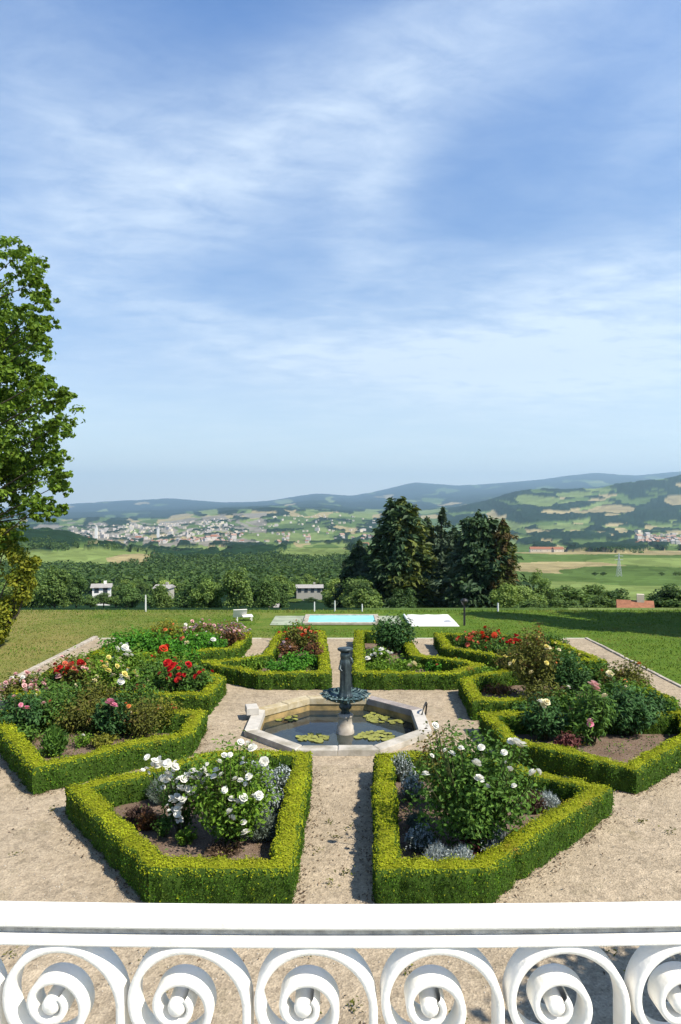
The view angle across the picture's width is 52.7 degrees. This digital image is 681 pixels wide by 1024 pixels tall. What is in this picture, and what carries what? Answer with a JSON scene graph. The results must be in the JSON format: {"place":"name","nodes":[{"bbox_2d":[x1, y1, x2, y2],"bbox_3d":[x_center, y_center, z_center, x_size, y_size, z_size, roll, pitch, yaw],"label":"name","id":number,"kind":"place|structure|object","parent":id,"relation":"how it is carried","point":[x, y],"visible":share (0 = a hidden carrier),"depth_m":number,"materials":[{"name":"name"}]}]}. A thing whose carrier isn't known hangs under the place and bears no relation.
{"place":"outdoors","nodes":[
{"label":"outdoors","id":0,"kind":"place"},
{"bbox_2d":[0,901,680,1023],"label":"balustrade","id":1,"kind":"object","parent":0,"point":[92,933],"visible":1,"depth_m":1.09,"materials":[{"name":"white paint"}]},
{"bbox_2d":[0,638,680,1023],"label":"gravel path","id":2,"kind":"structure","parent":0,"point":[42,834],"depth_m":8.65,"materials":[{"name":"gravel"}]},
{"bbox_2d":[0,670,51,701],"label":"blush rose bush","id":3,"kind":"object","parent":2,"relation":"on","point":[5,691],"visible":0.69,"depth_m":15.75,"materials":[{"name":"pink plant"}]},
{"bbox_2d":[32,685,84,728],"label":"leafy bush","id":4,"kind":"object","parent":2,"relation":"on","point":[59,703],"visible":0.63,"depth_m":13.87,"materials":[{"name":"green plant"}]},
{"bbox_2d":[32,675,90,705],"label":"leafy bush","id":5,"kind":"object","parent":2,"relation":"on","point":[68,687],"visible":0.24,"depth_m":14.70,"materials":[{"name":"green plant"}]},
{"bbox_2d":[47,690,107,733],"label":"leafy bush","id":6,"kind":"object","parent":2,"relation":"on","point":[79,709],"visible":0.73,"depth_m":13.76,"materials":[{"name":"green plant"}]},
{"bbox_2d":[70,675,121,709],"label":"leafy bush","id":7,"kind":"object","parent":2,"relation":"on","point":[94,690],"visible":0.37,"depth_m":14.86,"materials":[{"name":"green plant"}]},
{"bbox_2d":[0,707,207,794],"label":"box hedge","id":8,"kind":"object","parent":2,"relation":"on","point":[34,770],"visible":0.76,"depth_m":11.95,"materials":[{"name":"green plant"}]},
{"bbox_2d":[30,733,191,759],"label":"soil","id":9,"kind":"structure","parent":2,"relation":"on","point":[82,749],"depth_m":13.08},
{"bbox_2d":[0,689,55,732],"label":"peony bush","id":10,"kind":"object","parent":9,"relation":"on","point":[28,715],"visible":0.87,"depth_m":13.48,"materials":[{"name":"green plant"}]},
{"bbox_2d":[37,723,68,757],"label":"leafy bush","id":11,"kind":"object","parent":9,"relation":"on","point":[53,742],"visible":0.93,"depth_m":12.46,"materials":[{"name":"green plant"}]},
{"bbox_2d":[90,689,135,737],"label":"bush","id":12,"kind":"object","parent":9,"relation":"on","point":[107,724],"visible":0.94,"depth_m":13.40,"materials":[{"name":"green plant"}]},
{"bbox_2d":[114,694,168,737],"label":"leafy bush","id":13,"kind":"object","parent":9,"relation":"on","point":[137,722],"visible":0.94,"depth_m":13.46,"materials":[{"name":"green plant"}]},
{"bbox_2d":[9,659,226,714],"bbox_3d":[-5.213,4.267,17.109,4.850,0.575,3.852,0,0,0],"label":"box hedge","id":14,"kind":"object","parent":2,"relation":"on","point":[209,696],"visible":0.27,"depth_m":15.35,"materials":[{"name":"green plant"}]},
{"bbox_2d":[111,673,164,710],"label":"leafy bush","id":15,"kind":"object","parent":2,"relation":"on","point":[131,693],"visible":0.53,"depth_m":14.73,"materials":[{"name":"green plant"}]},
{"bbox_2d":[84,631,252,664],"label":"box hedge","id":16,"kind":"object","parent":2,"relation":"on","point":[241,647],"visible":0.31,"depth_m":20.50,"materials":[{"name":"green plant"}]},
{"bbox_2d":[64,747,312,903],"bbox_3d":[-2.272,4.259,9.848,3.677,0.565,4.114,0,0,0],"label":"box hedge","id":17,"kind":"object","parent":2,"relation":"on","point":[128,851],"visible":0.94,"depth_m":8.40,"materials":[{"name":"green plant"}]},
{"bbox_2d":[114,778,278,874],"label":"soil","id":18,"kind":"structure","parent":2,"relation":"on","point":[201,842],"depth_m":9.24,"materials":[{"name":"soil"}]},
{"bbox_2d":[133,810,164,830],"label":"withered plant","id":19,"kind":"object","parent":18,"relation":"on","point":[145,820],"visible":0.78,"depth_m":9.62,"materials":[{"name":"brown plant"}]},
{"bbox_2d":[150,811,175,839],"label":"leafy seedling","id":20,"kind":"object","parent":18,"relation":"on","point":[165,826],"visible":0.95,"depth_m":9.37,"materials":[{"name":"green plant"}]},
{"bbox_2d":[141,751,207,831],"bbox_3d":[-2.186,3.855,9.491,0.958,1.316,0.932,0,0,0],"label":"white phlox","id":21,"kind":"object","parent":18,"relation":"on","point":[180,810],"visible":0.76,"depth_m":9.30,"materials":[{"name":"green plant"}]},
{"bbox_2d":[204,839,244,857],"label":"withered plant","id":22,"kind":"object","parent":18,"relation":"on","point":[220,846],"visible":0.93,"depth_m":8.93,"materials":[{"name":"brown plant"}]},
{"bbox_2d":[176,727,284,843],"bbox_3d":[-1.495,3.713,9.268,1.485,1.601,1.307,0,0,0],"label":"white rose bush","id":23,"kind":"object","parent":18,"relation":"on","point":[233,790],"visible":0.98,"depth_m":9.01,"materials":[{"name":"green plant"}]},
{"bbox_2d":[246,811,277,842],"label":"lavender","id":24,"kind":"object","parent":18,"relation":"on","point":[265,833],"visible":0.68,"depth_m":9.25,"materials":[{"name":"grey plant"}]},
{"bbox_2d":[265,764,290,796],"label":"lavender","id":25,"kind":"object","parent":18,"relation":"on","point":[281,781],"visible":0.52,"depth_m":10.71,"materials":[{"name":"grey plant"}]},
{"bbox_2d":[197,630,332,689],"bbox_3d":[-2.064,4.272,20.522,3.734,0.578,6.422,0,0,0],"label":"box hedge","id":26,"kind":"object","parent":2,"relation":"on","point":[320,678],"visible":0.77,"depth_m":17.70,"materials":[{"name":"green plant"}]},
{"bbox_2d":[256,644,316,671],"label":"soil","id":27,"kind":"structure","parent":2,"relation":"on","point":[277,660],"depth_m":20.21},
{"bbox_2d":[263,658,307,671],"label":"leafy bush","id":28,"kind":"object","parent":27,"relation":"on","point":[287,665],"visible":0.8,"depth_m":18.64,"materials":[{"name":"green plant"}]},
{"bbox_2d":[281,647,317,668],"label":"leafy bush","id":29,"kind":"object","parent":27,"relation":"on","point":[308,658],"visible":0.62,"depth_m":19.49,"materials":[{"name":"green plant"}]},
{"bbox_2d":[278,619,324,652],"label":"flowering bush","id":30,"kind":"object","parent":27,"relation":"on","point":[300,637],"visible":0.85,"depth_m":21.60,"materials":[{"name":"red plant"}]},
{"bbox_2d":[244,695,431,755],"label":"stone pond","id":31,"kind":"structure","parent":2,"relation":"on","point":[378,705],"depth_m":14.44,"materials":[{"name":"stone"}]},
{"bbox_2d":[262,710,414,745],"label":"water","id":32,"kind":"structure","parent":31,"relation":"in","point":[324,722],"depth_m":14.90,"materials":[{"name":"liquid"}]},
{"bbox_2d":[319,647,370,735],"bbox_3d":[0.100,4.025,14.550,1.102,2.310,1.102,0,0,0],"label":"bronze fountain","id":33,"kind":"object","parent":31,"relation":"on","point":[345,694],"visible":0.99,"depth_m":14.45,"materials":[{"name":"metal"}]},
{"bbox_2d":[2,804,675,1023],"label":"gravel weeds","id":34,"kind":"object","parent":2,"relation":"on","point":[352,1001],"visible":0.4,"depth_m":8.31,"materials":[{"name":"green plant"}]},
{"bbox_2d":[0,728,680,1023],"bbox_3d":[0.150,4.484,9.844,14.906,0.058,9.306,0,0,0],"label":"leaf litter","id":35,"kind":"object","parent":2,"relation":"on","point":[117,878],"visible":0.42,"depth_m":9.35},
{"bbox_2d":[2,686,679,1022],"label":"loose stones","id":36,"kind":"object","parent":2,"relation":"on","point":[342,881],"visible":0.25,"depth_m":8.39,"materials":[{"name":"stone"}]},
{"bbox_2d":[365,643,434,671],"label":"soil","id":37,"kind":"structure","parent":2,"relation":"on","point":[370,646],"depth_m":21.41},
{"bbox_2d":[363,645,393,663],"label":"white rose bush","id":38,"kind":"object","parent":37,"relation":"on","point":[379,654],"visible":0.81,"depth_m":19.56,"materials":[{"name":"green plant"}]},
{"bbox_2d":[369,612,421,652],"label":"dark shrub","id":39,"kind":"object","parent":37,"relation":"on","point":[390,637],"visible":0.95,"depth_m":21.43,"materials":[{"name":"green plant"}]},
{"bbox_2d":[378,653,423,671],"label":"leafy bush","id":40,"kind":"object","parent":37,"relation":"on","point":[400,664],"visible":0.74,"depth_m":18.79,"materials":[{"name":"green plant"}]},
{"bbox_2d":[351,630,486,689],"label":"box hedge","id":41,"kind":"object","parent":2,"relation":"on","point":[446,677],"visible":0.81,"depth_m":17.48,"materials":[{"name":"green plant"}]},
{"bbox_2d":[394,780,542,859],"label":"soil","id":42,"kind":"structure","parent":2,"relation":"on","point":[408,852],"depth_m":9.77,"materials":[{"name":"soil"}]},
{"bbox_2d":[391,751,415,781],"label":"lavender","id":43,"kind":"object","parent":42,"relation":"on","point":[402,768],"visible":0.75,"depth_m":11.34,"materials":[{"name":"grey plant"}]},
{"bbox_2d":[399,769,424,801],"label":"lavender","id":44,"kind":"object","parent":42,"relation":"on","point":[408,784],"visible":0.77,"depth_m":10.57,"materials":[{"name":"grey plant"}]},
{"bbox_2d":[403,823,438,852],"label":"lavender","id":45,"kind":"object","parent":42,"relation":"on","point":[420,839],"visible":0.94,"depth_m":8.98,"materials":[{"name":"grey plant"}]},
{"bbox_2d":[411,721,467,809],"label":"rose bush shoots","id":46,"kind":"object","parent":42,"relation":"on","point":[435,760],"visible":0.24,"depth_m":10.25,"materials":[{"name":"green plant"}]},
{"bbox_2d":[396,717,549,851],"bbox_3d":[1.713,3.567,9.075,1.946,1.898,1.558,0,0,0],"label":"white rose bush","id":47,"kind":"object","parent":42,"relation":"on","point":[479,794],"visible":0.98,"depth_m":8.76,"materials":[{"name":"green plant"}]},
{"bbox_2d":[371,750,614,903],"bbox_3d":[2.220,4.258,9.801,3.732,0.572,4.010,0,0,0],"label":"box hedge","id":48,"kind":"object","parent":2,"relation":"on","point":[491,875],"visible":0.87,"depth_m":8.50,"materials":[{"name":"green plant"}]},
{"bbox_2d":[433,631,607,669],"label":"box hedge","id":49,"kind":"object","parent":2,"relation":"on","point":[443,646],"visible":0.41,"depth_m":20.29,"materials":[{"name":"green plant"}]},
{"bbox_2d":[517,671,569,711],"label":"leafy bush","id":50,"kind":"object","parent":2,"relation":"on","point":[538,689],"visible":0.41,"depth_m":14.61,"materials":[{"name":"green plant"}]},
{"bbox_2d":[481,685,610,697],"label":"soil","id":51,"kind":"structure","parent":2,"relation":"on","point":[519,687],"depth_m":16.83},
{"bbox_2d":[504,622,561,696],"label":"yellow rose bush","id":52,"kind":"object","parent":51,"relation":"on","point":[533,670],"visible":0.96,"depth_m":16.24,"materials":[{"name":"green plant"}]},
{"bbox_2d":[544,645,592,695],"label":"dark shrub","id":53,"kind":"object","parent":51,"relation":"on","point":[565,674],"visible":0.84,"depth_m":16.42,"materials":[{"name":"green plant"}]},
{"bbox_2d":[596,653,654,690],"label":"russet shrub","id":54,"kind":"object","parent":51,"relation":"on","point":[629,673],"visible":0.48,"depth_m":16.20,"materials":[{"name":"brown plant"}]},
{"bbox_2d":[549,687,581,723],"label":"leafy bush","id":55,"kind":"object","parent":2,"relation":"on","point":[564,698],"visible":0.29,"depth_m":13.97,"materials":[{"name":"green plant"}]},
{"bbox_2d":[457,668,677,719],"bbox_3d":[5.069,4.263,16.421,4.563,0.573,3.282,0,0,0],"label":"box hedge","id":56,"kind":"object","parent":2,"relation":"on","point":[474,700],"visible":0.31,"depth_m":15.68,"materials":[{"name":"green plant"}]},
{"bbox_2d":[476,708,680,793],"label":"box hedge","id":57,"kind":"object","parent":2,"relation":"on","point":[644,770],"visible":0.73,"depth_m":11.73,"materials":[{"name":"green plant"}]},
{"bbox_2d":[514,734,677,762],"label":"soil","id":58,"kind":"structure","parent":2,"relation":"on","point":[598,748],"depth_m":13.17,"materials":[{"name":"soil"}]},
{"bbox_2d":[518,692,571,740],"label":"peony bush","id":59,"kind":"object","parent":58,"relation":"on","point":[541,723],"visible":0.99,"depth_m":13.27,"materials":[{"name":"green plant"}]},
{"bbox_2d":[564,680,619,744],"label":"peony bush","id":60,"kind":"object","parent":58,"relation":"on","point":[594,722],"visible":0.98,"depth_m":13.02,"materials":[{"name":"green plant"}]},
{"bbox_2d":[600,679,664,735],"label":"peony bush","id":61,"kind":"object","parent":58,"relation":"on","point":[632,714],"visible":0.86,"depth_m":13.53,"materials":[{"name":"green plant"}]},
{"bbox_2d":[580,669,644,702],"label":"leafy bush","id":62,"kind":"object","parent":2,"relation":"on","point":[603,687],"visible":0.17,"depth_m":14.46,"materials":[{"name":"green plant"}]},
{"bbox_2d":[629,685,675,719],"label":"leafy bush","id":63,"kind":"object","parent":2,"relation":"on","point":[657,701],"visible":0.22,"depth_m":14.02,"materials":[{"name":"green plant"}]},
{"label":"soil","id":64,"kind":"structure","parent":2,"relation":"on","visible":0},
{"bbox_2d":[453,630,486,650],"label":"coral geranium","id":65,"kind":"object","parent":64,"relation":"on","point":[470,640],"visible":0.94,"depth_m":21.63,"materials":[{"name":"red plant"}]},
{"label":"soil","id":66,"kind":"structure","parent":2,"relation":"on","visible":0},
{"bbox_2d":[42,650,104,689],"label":"coral rose bush","id":67,"kind":"object","parent":66,"relation":"on","point":[71,669],"visible":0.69,"depth_m":16.40,"materials":[{"name":"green plant"}]},
{"bbox_2d":[77,653,143,691],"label":"yellow rose bush","id":68,"kind":"object","parent":66,"relation":"on","point":[118,671],"visible":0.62,"depth_m":16.03,"materials":[{"name":"green plant"}]},
{"bbox_2d":[94,641,151,669],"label":"white rose bush","id":69,"kind":"object","parent":66,"relation":"on","point":[129,655],"visible":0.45,"depth_m":18.21,"materials":[{"name":"green plant"}]},
{"bbox_2d":[127,657,171,691],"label":"leafy bush","id":70,"kind":"object","parent":66,"relation":"on","point":[149,669],"visible":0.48,"depth_m":16.34,"materials":[{"name":"green plant"}]},
{"bbox_2d":[131,649,196,677],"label":"leafy bush","id":71,"kind":"object","parent":66,"relation":"on","point":[160,658],"visible":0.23,"depth_m":17.77,"materials":[{"name":"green plant"}]},
{"bbox_2d":[153,653,220,692],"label":"red rose bush","id":72,"kind":"object","parent":66,"relation":"on","point":[186,676],"visible":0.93,"depth_m":16.15,"materials":[{"name":"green plant"}]},
{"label":"soil","id":73,"kind":"structure","parent":2,"relation":"on","visible":0},
{"bbox_2d":[96,625,162,652],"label":"leafy bush","id":74,"kind":"object","parent":73,"relation":"on","point":[130,637],"visible":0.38,"depth_m":20.45,"materials":[{"name":"green plant"}]},
{"bbox_2d":[129,627,187,653],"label":"leafy bush","id":75,"kind":"object","parent":73,"relation":"on","point":[165,641],"visible":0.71,"depth_m":20.22,"materials":[{"name":"green plant"}]},
{"bbox_2d":[149,640,204,663],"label":"leafy bush","id":76,"kind":"object","parent":73,"relation":"on","point":[180,649],"visible":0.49,"depth_m":19.86,"materials":[{"name":"green plant"}]},
{"bbox_2d":[176,627,225,649],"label":"leafy bush","id":77,"kind":"object","parent":73,"relation":"on","point":[202,640],"visible":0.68,"depth_m":20.97,"materials":[{"name":"green plant"}]},
{"bbox_2d":[214,618,250,646],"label":"pink round bush","id":78,"kind":"object","parent":73,"relation":"on","point":[231,635],"visible":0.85,"depth_m":22.00,"materials":[{"name":"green plant"}]},
{"bbox_2d":[2,639,671,870],"bbox_3d":[-0.117,4.275,15.679,14.457,0.374,15.374,0,0,0],"label":"ground cover","id":79,"kind":"object","parent":73,"relation":"on","point":[140,736],"visible":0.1,"depth_m":13.17,"materials":[{"name":"green plant"}]},
{"bbox_2d":[0,472,680,609],"bbox_3d":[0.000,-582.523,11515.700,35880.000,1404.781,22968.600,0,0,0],"label":"hills","id":80,"kind":"structure","parent":0,"point":[571,514],"depth_m":3697.02,"materials":[{"name":"plant"}]},
{"bbox_2d":[34,564,72,607],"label":"broadleaf tree","id":81,"kind":"object","parent":80,"relation":"on","point":[52,590],"visible":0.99,"depth_m":64.38,"materials":[{"name":"green plant"}]},
{"bbox_2d":[65,571,88,607],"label":"broadleaf tree","id":82,"kind":"object","parent":80,"relation":"on","point":[77,586],"visible":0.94,"depth_m":104.60,"materials":[{"name":"green plant"}]},
{"bbox_2d":[116,587,142,607],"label":"broadleaf tree","id":83,"kind":"object","parent":80,"relation":"on","point":[128,600],"visible":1,"depth_m":112.88,"materials":[{"name":"green plant"}]},
{"bbox_2d":[151,583,173,607],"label":"broadleaf tree","id":84,"kind":"object","parent":80,"relation":"on","point":[165,599],"visible":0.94,"depth_m":67.08,"materials":[{"name":"green plant"}]},
{"bbox_2d":[185,578,224,607],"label":"broadleaf tree","id":85,"kind":"object","parent":80,"relation":"on","point":[207,594],"visible":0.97,"depth_m":62.65,"materials":[{"name":"green plant"}]},
{"bbox_2d":[221,566,253,607],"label":"broadleaf tree","id":86,"kind":"object","parent":80,"relation":"on","point":[236,589],"visible":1,"depth_m":61.80,"materials":[{"name":"green plant"}]},
{"bbox_2d":[253,576,281,607],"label":"broadleaf tree","id":87,"kind":"object","parent":80,"relation":"on","point":[269,594],"visible":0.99,"depth_m":65.07,"materials":[{"name":"green plant"}]},
{"bbox_2d":[295,582,323,599],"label":"country house","id":88,"kind":"structure","parent":80,"relation":"on","point":[305,591],"depth_m":187.55,"materials":[{"name":"paint"}]},
{"bbox_2d":[0,527,680,593],"bbox_3d":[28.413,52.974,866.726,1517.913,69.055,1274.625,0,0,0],"label":"wood","id":89,"kind":"object","parent":80,"relation":"on","point":[182,568],"visible":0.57,"depth_m":396.01,"materials":[{"name":"green plant"}]},
{"bbox_2d":[331,539,375,607],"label":"conifer tree","id":90,"kind":"object","parent":80,"relation":"on","point":[356,560],"visible":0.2,"depth_m":83.39,"materials":[{"name":"green plant"}]},
{"bbox_2d":[343,588,383,607],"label":"broadleaf tree","id":91,"kind":"object","parent":80,"relation":"on","point":[357,598],"visible":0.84,"depth_m":66.71,"materials":[{"name":"green plant"}]},
{"bbox_2d":[71,515,680,539],"bbox_3d":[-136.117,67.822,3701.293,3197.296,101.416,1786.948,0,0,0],"label":"town","id":92,"kind":"object","parent":80,"relation":"on","point":[130,529],"visible":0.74,"depth_m":3520.27,"materials":[{"name":"beige paint"}]},
{"bbox_2d":[385,587,417,607],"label":"broadleaf tree","id":93,"kind":"object","parent":80,"relation":"on","point":[401,599],"visible":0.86,"depth_m":68.81,"materials":[{"name":"green plant"}]},
{"bbox_2d":[360,496,447,607],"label":"conifer tree","id":94,"kind":"object","parent":80,"relation":"on","point":[399,557],"visible":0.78,"depth_m":78.15,"materials":[{"name":"green plant"}]},
{"bbox_2d":[427,506,451,607],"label":"conifer tree","id":95,"kind":"object","parent":80,"relation":"on","point":[440,540],"visible":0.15,"depth_m":87.50,"materials":[{"name":"green plant"}]},
{"bbox_2d":[420,509,537,607],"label":"conifer tree","id":96,"kind":"object","parent":80,"relation":"on","point":[470,575],"visible":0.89,"depth_m":74.21,"materials":[{"name":"green plant"}]},
{"bbox_2d":[486,518,521,606],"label":"conifer tree","id":97,"kind":"object","parent":80,"relation":"on","point":[502,545],"visible":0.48,"depth_m":73.24,"materials":[{"name":"green plant"}]},
{"bbox_2d":[489,582,524,607],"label":"broadleaf tree","id":98,"kind":"object","parent":80,"relation":"on","point":[503,597],"visible":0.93,"depth_m":64.96,"materials":[{"name":"green plant"}]},
{"bbox_2d":[549,588,595,606],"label":"broadleaf tree","id":99,"kind":"object","parent":80,"relation":"on","point":[574,594],"visible":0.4,"depth_m":79.23,"materials":[{"name":"green plant"}]},
{"bbox_2d":[616,594,654,607],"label":"red roof house","id":100,"kind":"structure","parent":80,"relation":"on","point":[639,602],"depth_m":61.51,"materials":[{"name":"tile"}]},
{"bbox_2d":[644,583,680,607],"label":"broadleaf tree","id":101,"kind":"object","parent":80,"relation":"on","point":[657,597],"visible":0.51,"depth_m":67.21,"materials":[{"name":"green plant"}]},
{"bbox_2d":[0,608,680,684],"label":"lawn","id":102,"kind":"structure","parent":0,"point":[265,620],"depth_m":26.95,"materials":[{"name":"plant"}]},
{"bbox_2d":[0,523,41,644],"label":"golden shrub","id":103,"kind":"object","parent":102,"relation":"on","point":[21,578],"visible":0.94,"depth_m":22.26,"materials":[{"name":"yellow plant"}]},
{"bbox_2d":[0,235,85,555],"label":"broadleaf tree","id":104,"kind":"object","parent":102,"relation":"on","point":[20,469],"visible":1,"depth_m":22.52,"materials":[{"name":"green plant"}]},
{"bbox_2d":[0,636,97,686],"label":"stone kerb","id":105,"kind":"structure","parent":102,"relation":"on","point":[57,656],"depth_m":21.04,"materials":[{"name":"stone"}]},
{"bbox_2d":[270,616,400,624],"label":"pool terrace","id":106,"kind":"structure","parent":102,"relation":"on","point":[281,620],"depth_m":28.59,"materials":[{"name":"stone"}]},
{"bbox_2d":[303,614,379,624],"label":"swimming pool","id":107,"kind":"structure","parent":106,"relation":"in","point":[339,619],"depth_m":28.20,"materials":[{"name":"liquid"}]},
{"bbox_2d":[403,614,458,625],"bbox_3d":[3.680,4.420,28.300,1.980,0.120,2.700,0,0,0],"label":"pool cover","id":108,"kind":"object","parent":102,"relation":"on","point":[435,620],"visible":0.96,"depth_m":27.74,"materials":[{"name":"white paint"}]},
{"bbox_2d":[0,0,680,507],"label":"sky","id":109,"kind":"structure","parent":0,"point":[292,248],"materials":[{"name":"blue"}]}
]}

